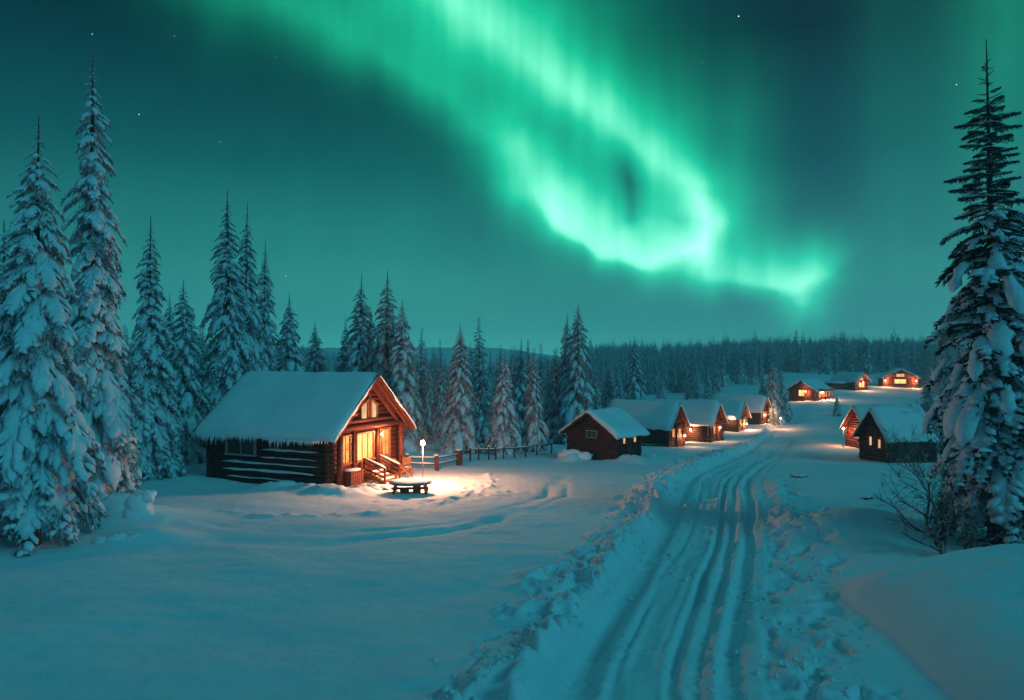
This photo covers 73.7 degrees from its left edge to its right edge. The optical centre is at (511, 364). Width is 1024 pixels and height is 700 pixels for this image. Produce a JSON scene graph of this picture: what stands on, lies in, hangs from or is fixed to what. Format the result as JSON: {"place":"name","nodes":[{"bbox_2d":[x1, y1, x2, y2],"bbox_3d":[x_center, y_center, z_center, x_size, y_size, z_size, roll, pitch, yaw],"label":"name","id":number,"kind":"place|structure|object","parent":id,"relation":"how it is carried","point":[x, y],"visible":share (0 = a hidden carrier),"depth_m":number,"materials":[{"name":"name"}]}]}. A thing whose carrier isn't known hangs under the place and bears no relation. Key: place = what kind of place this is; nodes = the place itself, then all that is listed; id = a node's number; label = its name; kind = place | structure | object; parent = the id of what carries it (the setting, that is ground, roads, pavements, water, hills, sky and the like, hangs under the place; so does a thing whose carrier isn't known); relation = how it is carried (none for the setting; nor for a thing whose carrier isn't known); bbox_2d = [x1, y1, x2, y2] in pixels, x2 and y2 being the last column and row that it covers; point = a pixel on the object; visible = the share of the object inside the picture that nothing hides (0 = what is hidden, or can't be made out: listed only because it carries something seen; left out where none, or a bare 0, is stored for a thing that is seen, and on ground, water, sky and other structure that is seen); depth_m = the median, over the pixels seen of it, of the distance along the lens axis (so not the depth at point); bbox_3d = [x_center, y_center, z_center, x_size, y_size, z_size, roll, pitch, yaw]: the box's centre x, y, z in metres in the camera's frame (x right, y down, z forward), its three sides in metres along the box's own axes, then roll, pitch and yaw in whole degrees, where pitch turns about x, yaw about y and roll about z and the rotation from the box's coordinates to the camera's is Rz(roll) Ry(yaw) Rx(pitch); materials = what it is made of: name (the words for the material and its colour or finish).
{"place":"outdoors","nodes":[
{"label":"outdoors","id":0,"kind":"place"},
{"bbox_2d":[0,347,1023,699],"bbox_3d":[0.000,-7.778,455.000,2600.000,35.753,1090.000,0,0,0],"label":"ground","id":1,"kind":"structure","parent":0,"point":[202,587],"depth_m":17.29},
{"bbox_2d":[0,219,20,347],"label":"spruce tree","id":2,"kind":"object","parent":1,"relation":"on","point":[3,256],"visible":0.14,"depth_m":30.14,"materials":[{"name":"green plant"}]},
{"bbox_2d":[0,115,107,557],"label":"spruce tree","id":3,"kind":"object","parent":1,"relation":"on","point":[47,442],"visible":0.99,"depth_m":20.95,"materials":[{"name":"green plant"}]},
{"bbox_2d":[60,50,146,494],"bbox_3d":[-17.382,-2.127,28.076,3.923,21.795,4.077,0,0,-18],"label":"spruce tree","id":4,"kind":"object","parent":1,"relation":"on","point":[94,322],"visible":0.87,"depth_m":27.66,"materials":[{"name":"green plant"}]},
{"bbox_2d":[92,530,139,542],"bbox_3d":[-12.576,5.548,21.885,1.581,0.423,0.860,0,0,-19],"label":"snow mound","id":5,"kind":"object","parent":1,"relation":"on","point":[113,537],"visible":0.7,"depth_m":21.64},
{"bbox_2d":[98,489,156,517],"bbox_3d":[-14.240,5.064,24.712,3.029,1.236,1.177,0,0,18],"label":"snow mound","id":6,"kind":"object","parent":1,"relation":"on","point":[137,503],"visible":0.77,"depth_m":24.29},
{"bbox_2d":[125,216,186,482],"bbox_3d":[-18.344,-0.037,34.620,3.900,15.048,3.517,1,-1,-25],"label":"spruce tree","id":7,"kind":"object","parent":1,"relation":"on","point":[153,371],"visible":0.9,"depth_m":34.11,"materials":[{"name":"green plant"}]},
{"bbox_2d":[161,296,175,357],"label":"spruce tree","id":8,"kind":"object","parent":1,"relation":"on","point":[169,321],"visible":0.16,"depth_m":45.07,"materials":[{"name":"green plant"}]},
{"bbox_2d":[157,279,210,464],"bbox_3d":[-19.095,1.272,39.716,4.299,12.580,4.332,1,1,0],"label":"spruce tree","id":9,"kind":"object","parent":1,"relation":"on","point":[193,448],"visible":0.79,"depth_m":39.36,"materials":[{"name":"green plant"}]},
{"bbox_2d":[186,308,206,380],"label":"spruce tree","id":10,"kind":"object","parent":1,"relation":"on","point":[195,333],"visible":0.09,"depth_m":58.59,"materials":[{"name":"green plant"}]},
{"bbox_2d":[195,357,208,417],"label":"spruce tree","id":11,"kind":"object","parent":1,"relation":"on","point":[199,376],"visible":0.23,"depth_m":51.70,"materials":[{"name":"green plant"}]},
{"bbox_2d":[195,188,255,414],"bbox_3d":[-18.168,-1.569,43.763,4.786,19.489,4.645,0,1,0],"label":"spruce tree","id":12,"kind":"object","parent":1,"relation":"on","point":[228,365],"visible":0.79,"depth_m":43.32,"materials":[{"name":"green plant"}]},
{"bbox_2d":[236,202,263,373],"bbox_3d":[-18.156,-1.558,46.566,3.989,19.239,3.598,1,-1,33],"label":"spruce tree","id":13,"kind":"object","parent":1,"relation":"on","point":[249,335],"visible":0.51,"depth_m":46.44,"materials":[{"name":"green plant"}]},
{"bbox_2d":[253,240,282,370],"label":"spruce tree","id":14,"kind":"object","parent":1,"relation":"on","point":[268,342],"visible":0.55,"depth_m":49.82,"materials":[{"name":"green plant"}]},
{"bbox_2d":[259,480,304,485],"bbox_3d":[-10.756,5.678,31.990,2.362,0.550,0.628,0,0,0],"label":"snow pile","id":15,"kind":"object","parent":1,"relation":"on","point":[286,483],"visible":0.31,"depth_m":31.79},
{"bbox_2d":[274,293,307,371],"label":"spruce tree","id":16,"kind":"object","parent":1,"relation":"on","point":[286,360],"visible":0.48,"depth_m":53.57,"materials":[{"name":"green plant"}]},
{"bbox_2d":[191,371,416,484],"bbox_3d":[-10.298,3.184,35.553,9.578,5.760,7.212,0,0,23],"label":"log cabin","id":17,"kind":"object","parent":1,"relation":"on","point":[256,427],"visible":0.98,"depth_m":33.60,"materials":[{"name":"brown"}]},
{"bbox_2d":[224,436,256,456],"bbox_3d":[-13.330,3.944,33.500,1.932,0.990,0.160,0,0,23],"label":"window","id":18,"kind":"structure","parent":17,"relation":"in","point":[238,447],"depth_m":33.52,"materials":[{"name":"black glass"}]},
{"bbox_2d":[343,434,352,464],"bbox_3d":[-7.905,4.044,32.511,0.160,1.390,0.802,0,0,23],"label":"window","id":19,"kind":"structure","parent":17,"relation":"in","point":[346,438],"depth_m":32.64,"materials":[{"name":"yellow glass"}]},
{"bbox_2d":[360,398,368,418],"bbox_3d":[-7.320,2.246,33.894,0.160,1.136,0.682,0,0,23],"label":"window","id":20,"kind":"structure","parent":17,"relation":"in","point":[364,409],"depth_m":33.98,"materials":[{"name":"yellow glass"}]},
{"bbox_2d":[355,430,375,462],"bbox_3d":[-7.292,4.044,33.958,0.160,1.430,1.584,0,0,23],"label":"window","id":21,"kind":"structure","parent":17,"relation":"in","point":[364,441],"depth_m":33.98,"materials":[{"name":"yellow glass"}]},
{"bbox_2d":[371,398,378,417],"bbox_3d":[-6.991,2.246,34.667,0.160,1.136,0.682,0,0,23],"label":"window","id":22,"kind":"structure","parent":17,"relation":"in","point":[374,409],"depth_m":34.69,"materials":[{"name":"yellow glass"}]},
{"bbox_2d":[379,426,390,469],"bbox_3d":[-6.616,4.361,35.626,0.220,2.225,1.060,0,0,23],"label":"door","id":23,"kind":"structure","parent":17,"relation":"in","point":[385,441],"depth_m":35.62,"materials":[{"name":"brown wood"}]},
{"bbox_2d":[305,325,325,371],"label":"spruce tree","id":24,"kind":"object","parent":1,"relation":"on","point":[313,359],"visible":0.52,"depth_m":59.75,"materials":[{"name":"green plant"}]},
{"bbox_2d":[336,321,350,371],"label":"spruce tree","id":25,"kind":"object","parent":1,"relation":"on","point":[342,363],"visible":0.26,"depth_m":63.70,"materials":[{"name":"green plant"}]},
{"bbox_2d":[343,468,364,486],"bbox_3d":[-7.558,5.358,32.332,0.660,0.919,1.100,0,0,23],"label":"wooden crate","id":26,"kind":"object","parent":1,"relation":"on","point":[353,476],"visible":0.79,"depth_m":32.08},
{"bbox_2d":[342,275,373,371],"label":"spruce tree","id":27,"kind":"object","parent":1,"relation":"on","point":[357,350],"visible":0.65,"depth_m":55.50,"materials":[{"name":"green plant"}]},
{"bbox_2d":[348,483,392,489],"bbox_3d":[-6.596,5.768,31.611,2.580,0.631,1.127,0,0,0],"label":"snow pile","id":28,"kind":"object","parent":1,"relation":"on","point":[378,487],"visible":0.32,"depth_m":31.51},
{"bbox_2d":[363,270,398,389],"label":"spruce tree","id":29,"kind":"object","parent":1,"relation":"on","point":[379,355],"visible":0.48,"depth_m":54.41,"materials":[{"name":"green plant"}]},
{"bbox_2d":[386,303,429,451],"bbox_3d":[-8.291,1.736,53.137,4.772,13.860,4.736,0,-1,31],"label":"spruce tree","id":30,"kind":"object","parent":1,"relation":"on","point":[401,382],"visible":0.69,"depth_m":52.41,"materials":[{"name":"green plant"}]},
{"bbox_2d":[389,478,431,493],"bbox_3d":[-4.596,5.561,30.900,1.960,0.780,1.600,0,0,-4],"label":"outdoor table","id":31,"kind":"object","parent":1,"relation":"on","point":[416,484],"visible":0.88,"depth_m":30.62,"materials":[{"name":"brown wood"}]},
{"bbox_2d":[413,361,427,444],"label":"spruce tree","id":32,"kind":"object","parent":1,"relation":"on","point":[419,429],"visible":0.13,"depth_m":59.88,"materials":[{"name":"green plant"}]},
{"bbox_2d":[414,330,433,429],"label":"spruce tree","id":33,"kind":"object","parent":1,"relation":"on","point":[419,377],"visible":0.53,"depth_m":69.26,"materials":[{"name":"green plant"}]},
{"bbox_2d":[421,365,435,439],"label":"spruce tree","id":34,"kind":"object","parent":1,"relation":"on","point":[429,401],"visible":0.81,"depth_m":67.57,"materials":[{"name":"green plant"}]},
{"bbox_2d":[404,449,462,470],"bbox_3d":[-4.825,5.634,39.110,4.838,1.406,2.871,0,0,-20],"label":"wooden fence","id":35,"kind":"object","parent":1,"relation":"on","point":[457,454],"visible":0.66,"depth_m":38.22,"materials":[{"name":"brown wood"}]},
{"bbox_2d":[428,358,449,444],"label":"spruce tree","id":36,"kind":"object","parent":1,"relation":"on","point":[438,408],"visible":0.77,"depth_m":63.66,"materials":[{"name":"green plant"}]},
{"bbox_2d":[433,340,447,401],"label":"spruce tree","id":37,"kind":"object","parent":1,"relation":"on","point":[437,363],"visible":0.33,"depth_m":83.01,"materials":[{"name":"green plant"}]},
{"bbox_2d":[435,324,481,453],"bbox_3d":[-4.223,2.599,51.917,4.002,11.622,3.971,0,0,16],"label":"spruce tree","id":38,"kind":"object","parent":1,"relation":"on","point":[458,418],"visible":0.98,"depth_m":51.38,"materials":[{"name":"green plant"}]},
{"bbox_2d":[468,318,493,442],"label":"spruce tree","id":39,"kind":"object","parent":1,"relation":"on","point":[483,411],"visible":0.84,"depth_m":66.30,"materials":[{"name":"green plant"}]},
{"bbox_2d":[492,344,503,412],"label":"spruce tree","id":40,"kind":"object","parent":1,"relation":"on","point":[497,365],"visible":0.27,"depth_m":78.53,"materials":[{"name":"green plant"}]},
{"bbox_2d":[483,351,523,454],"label":"spruce tree","id":41,"kind":"object","parent":1,"relation":"on","point":[505,427],"visible":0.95,"depth_m":50.40,"materials":[{"name":"green plant"}]},
{"bbox_2d":[461,441,552,460],"bbox_3d":[-0.130,6.065,46.718,0.987,1.644,9.813,0,0,42],"label":"wooden fence","id":42,"kind":"object","parent":1,"relation":"on","point":[503,447],"visible":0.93,"depth_m":45.50,"materials":[{"name":"brown wood"}]},
{"bbox_2d":[507,347,519,397],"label":"spruce tree","id":43,"kind":"object","parent":1,"relation":"on","point":[512,372],"visible":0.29,"depth_m":70.00,"materials":[{"name":"green plant"}]},
{"bbox_2d":[511,338,530,437],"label":"spruce tree","id":44,"kind":"object","parent":1,"relation":"on","point":[520,385],"visible":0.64,"depth_m":56.47,"materials":[{"name":"green plant"}]},
{"bbox_2d":[518,352,549,451],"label":"spruce tree","id":45,"kind":"object","parent":1,"relation":"on","point":[535,429],"visible":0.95,"depth_m":52.60,"materials":[{"name":"green plant"}]},
{"bbox_2d":[524,341,545,403],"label":"spruce tree","id":46,"kind":"object","parent":1,"relation":"on","point":[528,361],"visible":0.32,"depth_m":75.66,"materials":[{"name":"green plant"}]},
{"bbox_2d":[104,330,967,398],"bbox_3d":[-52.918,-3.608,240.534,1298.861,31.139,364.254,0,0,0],"label":"forest","id":47,"kind":"object","parent":1,"relation":"on","point":[846,355],"visible":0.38,"depth_m":240.73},
{"bbox_2d":[535,344,547,416],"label":"spruce tree","id":48,"kind":"object","parent":1,"relation":"on","point":[543,390],"visible":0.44,"depth_m":72.46,"materials":[{"name":"green plant"}]},
{"bbox_2d":[543,347,564,443],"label":"spruce tree","id":49,"kind":"object","parent":1,"relation":"on","point":[551,421],"visible":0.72,"depth_m":66.15,"materials":[{"name":"green plant"}]},
{"bbox_2d":[551,316,571,435],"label":"spruce tree","id":50,"kind":"object","parent":1,"relation":"on","point":[566,335],"visible":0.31,"depth_m":66.54,"materials":[{"name":"green plant"}]},
{"bbox_2d":[548,302,597,444],"bbox_3d":[5.837,1.907,63.650,5.412,15.718,5.371,1,1,-14],"label":"spruce tree","id":51,"kind":"object","parent":1,"relation":"on","point":[576,398],"visible":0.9,"depth_m":63.18,"materials":[{"name":"green plant"}]},
{"bbox_2d":[557,449,592,459],"bbox_3d":[4.222,6.106,45.536,2.388,0.986,1.254,0,0,0],"label":"snow pile","id":52,"kind":"object","parent":1,"relation":"on","point":[582,455],"visible":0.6,"depth_m":45.24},
{"bbox_2d":[589,361,602,409],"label":"spruce tree","id":53,"kind":"object","parent":1,"relation":"on","point":[599,401],"visible":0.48,"depth_m":69.44,"materials":[{"name":"green plant"}]},
{"bbox_2d":[558,407,649,459],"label":"wooden shed","id":54,"kind":"structure","parent":1,"relation":"on","point":[608,433],"depth_m":45.89,"materials":[{"name":"brown wood"}]},
{"bbox_2d":[600,369,615,407],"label":"spruce tree","id":55,"kind":"object","parent":1,"relation":"on","point":[607,396],"visible":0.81,"depth_m":121.49,"materials":[{"name":"green plant"}]},
{"bbox_2d":[615,379,624,398],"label":"spruce tree","id":56,"kind":"object","parent":1,"relation":"on","point":[620,392],"visible":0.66,"depth_m":127.65,"materials":[{"name":"green plant"}]},
{"bbox_2d":[623,336,648,399],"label":"spruce tree","id":57,"kind":"object","parent":1,"relation":"on","point":[634,384],"visible":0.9,"depth_m":117.35,"materials":[{"name":"green plant"}]},
{"bbox_2d":[606,399,690,446],"bbox_3d":[12.387,5.423,64.175,7.600,4.317,3.986,0,0,40],"label":"log cabin","id":58,"kind":"object","parent":1,"relation":"on","point":[665,423],"visible":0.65,"depth_m":62.20,"materials":[{"name":"brown wood"}]},
{"bbox_2d":[676,425,681,445],"bbox_3d":[15.279,6.441,62.390,0.120,1.855,0.950,0,0,40],"label":"door","id":59,"kind":"structure","parent":58,"relation":"in","point":[679,427],"depth_m":62.21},
{"bbox_2d":[646,360,653,393],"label":"spruce tree","id":60,"kind":"object","parent":1,"relation":"on","point":[649,381],"visible":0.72,"depth_m":169.44,"materials":[{"name":"green plant"}]},
{"bbox_2d":[427,460,873,699],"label":"snow crumbs","id":61,"kind":"object","parent":1,"relation":"on","point":[735,653],"visible":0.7,"depth_m":15.97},
{"bbox_2d":[656,374,667,398],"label":"spruce tree","id":62,"kind":"object","parent":1,"relation":"on","point":[661,392],"visible":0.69,"depth_m":124.59,"materials":[{"name":"green plant"}]},
{"bbox_2d":[665,357,674,389],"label":"spruce tree","id":63,"kind":"object","parent":1,"relation":"on","point":[667,386],"visible":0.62,"depth_m":184.27,"materials":[{"name":"green plant"}]},
{"bbox_2d":[670,352,681,392],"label":"spruce tree","id":64,"kind":"object","parent":1,"relation":"on","point":[675,383],"visible":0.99,"depth_m":171.45,"materials":[{"name":"green plant"}]},
{"bbox_2d":[651,399,728,441],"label":"log cabin","id":65,"kind":"object","parent":1,"relation":"on","point":[707,419],"visible":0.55,"depth_m":70.22,"materials":[{"name":"brown wood"}]},
{"bbox_2d":[685,351,703,391],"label":"spruce tree","id":66,"kind":"object","parent":1,"relation":"on","point":[691,375],"visible":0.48,"depth_m":166.34,"materials":[{"name":"green plant"}]},
{"bbox_2d":[690,357,700,398],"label":"spruce tree","id":67,"kind":"object","parent":1,"relation":"on","point":[695,376],"visible":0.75,"depth_m":150.30,"materials":[{"name":"green plant"}]},
{"bbox_2d":[693,378,702,398],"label":"spruce tree","id":68,"kind":"object","parent":1,"relation":"on","point":[697,394],"visible":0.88,"depth_m":137.74,"materials":[{"name":"green plant"}]},
{"bbox_2d":[702,367,713,398],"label":"spruce tree","id":69,"kind":"object","parent":1,"relation":"on","point":[707,390],"visible":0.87,"depth_m":134.69,"materials":[{"name":"green plant"}]},
{"bbox_2d":[711,355,722,393],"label":"spruce tree","id":70,"kind":"object","parent":1,"relation":"on","point":[716,385],"visible":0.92,"depth_m":155.41,"materials":[{"name":"green plant"}]},
{"bbox_2d":[687,399,751,431],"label":"log cabin","id":71,"kind":"object","parent":1,"relation":"on","point":[738,414],"visible":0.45,"depth_m":88.83,"materials":[{"name":"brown wood"}]},
{"bbox_2d":[717,352,727,386],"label":"spruce tree","id":72,"kind":"object","parent":1,"relation":"on","point":[723,376],"visible":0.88,"depth_m":179.36,"materials":[{"name":"green plant"}]},
{"bbox_2d":[731,342,738,381],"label":"spruce tree","id":73,"kind":"object","parent":1,"relation":"on","point":[736,356],"visible":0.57,"depth_m":196.24,"materials":[{"name":"green plant"}]},
{"bbox_2d":[734,345,746,383],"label":"spruce tree","id":74,"kind":"object","parent":1,"relation":"on","point":[740,378],"visible":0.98,"depth_m":184.41,"materials":[{"name":"green plant"}]},
{"bbox_2d":[710,393,771,424],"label":"log cabin","id":75,"kind":"object","parent":1,"relation":"on","point":[758,406],"visible":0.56,"depth_m":98.19,"materials":[{"name":"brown wood"}]},
{"bbox_2d":[748,357,758,384],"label":"spruce tree","id":76,"kind":"object","parent":1,"relation":"on","point":[753,379],"visible":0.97,"depth_m":177.46,"materials":[{"name":"green plant"}]},
{"bbox_2d":[756,347,766,381],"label":"spruce tree","id":77,"kind":"object","parent":1,"relation":"on","point":[759,367],"visible":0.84,"depth_m":184.96,"materials":[{"name":"green plant"}]},
{"bbox_2d":[763,358,785,425],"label":"spruce tree","id":78,"kind":"object","parent":1,"relation":"on","point":[771,389],"visible":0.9,"depth_m":99.23,"materials":[{"name":"green plant"}]},
{"bbox_2d":[776,365,792,422],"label":"spruce tree","id":79,"kind":"object","parent":1,"relation":"on","point":[782,394],"visible":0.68,"depth_m":105.19,"materials":[{"name":"green plant"}]},
{"bbox_2d":[797,345,806,372],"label":"spruce tree","id":80,"kind":"object","parent":1,"relation":"on","point":[802,367],"visible":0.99,"depth_m":221.49,"materials":[{"name":"green plant"}]},
{"bbox_2d":[786,378,833,400],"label":"log cabin","id":81,"kind":"object","parent":1,"relation":"on","point":[815,389],"visible":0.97,"depth_m":138.80,"materials":[{"name":"brown wood"}]},
{"bbox_2d":[817,342,833,374],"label":"spruce tree","id":82,"kind":"object","parent":1,"relation":"on","point":[824,367],"visible":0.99,"depth_m":214.10,"materials":[{"name":"green plant"}]},
{"bbox_2d":[832,396,842,415],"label":"spruce tree","id":83,"kind":"object","parent":1,"relation":"on","point":[837,410],"visible":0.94,"depth_m":111.72,"materials":[{"name":"green plant"}]},
{"bbox_2d":[823,372,871,390],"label":"log cabin","id":84,"kind":"object","parent":1,"relation":"on","point":[855,381],"visible":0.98,"depth_m":159.31,"materials":[{"name":"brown wood"}]},
{"bbox_2d":[859,338,875,373],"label":"spruce tree","id":85,"kind":"object","parent":1,"relation":"on","point":[866,365],"visible":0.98,"depth_m":217.42,"materials":[{"name":"green plant"}]},
{"bbox_2d":[839,404,908,447],"bbox_3d":[35.087,5.874,64.881,6.000,4.355,4.106,0,0,-7],"label":"log cabin","id":86,"kind":"object","parent":1,"relation":"on","point":[853,418],"visible":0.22,"depth_m":64.92,"materials":[{"name":"brown wood"}]},
{"bbox_2d":[883,341,893,372],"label":"spruce tree","id":87,"kind":"object","parent":1,"relation":"on","point":[889,364],"visible":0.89,"depth_m":224.33,"materials":[{"name":"green plant"}]},
{"bbox_2d":[852,405,940,462],"bbox_3d":[31.473,5.632,55.956,4.800,4.606,4.404,0,0,-7],"label":"log cabin","id":88,"kind":"object","parent":1,"relation":"on","point":[874,418],"visible":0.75,"depth_m":54.84,"materials":[{"name":"brown wood"}]},
{"bbox_2d":[875,429,921,463],"bbox_3d":[28.143,6.013,49.718,3.190,2.802,2.606,0,0,34],"label":"bare shrub","id":89,"kind":"object","parent":1,"relation":"on","point":[898,446],"visible":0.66,"depth_m":49.88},
{"bbox_2d":[875,368,921,387],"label":"log cabin","id":90,"kind":"object","parent":1,"relation":"on","point":[899,377],"visible":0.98,"depth_m":164.22,"materials":[{"name":"brown wood"}]},
{"bbox_2d":[908,344,917,373],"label":"spruce tree","id":91,"kind":"object","parent":1,"relation":"on","point":[913,369],"visible":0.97,"depth_m":219.48,"materials":[{"name":"green plant"}]},
{"bbox_2d":[880,425,947,517],"bbox_3d":[15.488,3.863,24.245,4.417,3.880,3.608,0,0,-12],"label":"bare shrub","id":92,"kind":"object","parent":1,"relation":"on","point":[928,505],"visible":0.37,"depth_m":24.72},
{"bbox_2d":[917,344,926,384],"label":"spruce tree","id":93,"kind":"object","parent":1,"relation":"on","point":[921,366],"visible":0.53,"depth_m":172.29,"materials":[{"name":"green plant"}]},
{"bbox_2d":[902,390,943,457],"bbox_3d":[27.870,4.089,44.305,4.604,5.269,3.128,0,0,18],"label":"bare shrub","id":94,"kind":"object","parent":1,"relation":"on","point":[931,442],"visible":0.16,"depth_m":44.24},
{"bbox_2d":[873,449,975,554],"bbox_3d":[12.228,4.053,19.806,2.668,3.253,2.718,0,0,-25],"label":"bare shrub","id":95,"kind":"object","parent":1,"relation":"on","point":[938,544],"visible":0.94,"depth_m":19.67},
{"bbox_2d":[919,344,934,383],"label":"spruce tree","id":96,"kind":"object","parent":1,"relation":"on","point":[926,361],"visible":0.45,"depth_m":168.51,"materials":[{"name":"green plant"}]},
{"bbox_2d":[919,368,935,411],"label":"spruce tree","id":97,"kind":"object","parent":1,"relation":"on","point":[928,395],"visible":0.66,"depth_m":118.43,"materials":[{"name":"green plant"}]},
{"bbox_2d":[921,353,933,387],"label":"spruce tree","id":98,"kind":"object","parent":1,"relation":"on","point":[929,366],"visible":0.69,"depth_m":163.86,"materials":[{"name":"green plant"}]},
{"bbox_2d":[934,363,948,430],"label":"spruce tree","id":99,"kind":"object","parent":1,"relation":"on","point":[941,385],"visible":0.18,"depth_m":86.88,"materials":[{"name":"green plant"}]},
{"bbox_2d":[933,348,949,394],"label":"spruce tree","id":100,"kind":"object","parent":1,"relation":"on","point":[941,356],"visible":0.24,"depth_m":151.82,"materials":[{"name":"green plant"}]},
{"bbox_2d":[937,342,966,454],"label":"spruce tree","id":101,"kind":"object","parent":1,"relation":"on","point":[948,379],"visible":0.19,"depth_m":60.11,"materials":[{"name":"green plant"}]},
{"bbox_2d":[921,453,1023,549],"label":"bare shrub","id":102,"kind":"object","parent":1,"relation":"on","point":[970,537],"visible":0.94,"depth_m":18.95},
{"bbox_2d":[922,39,1023,546],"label":"fir tree","id":103,"kind":"object","parent":1,"relation":"on","point":[977,407],"visible":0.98,"depth_m":20.01,"materials":[{"name":"green plant"}]},
{"bbox_2d":[0,0,1023,355],"label":"sky","id":104,"kind":"structure","parent":0,"point":[670,170],"materials":[{"name":"teal"}]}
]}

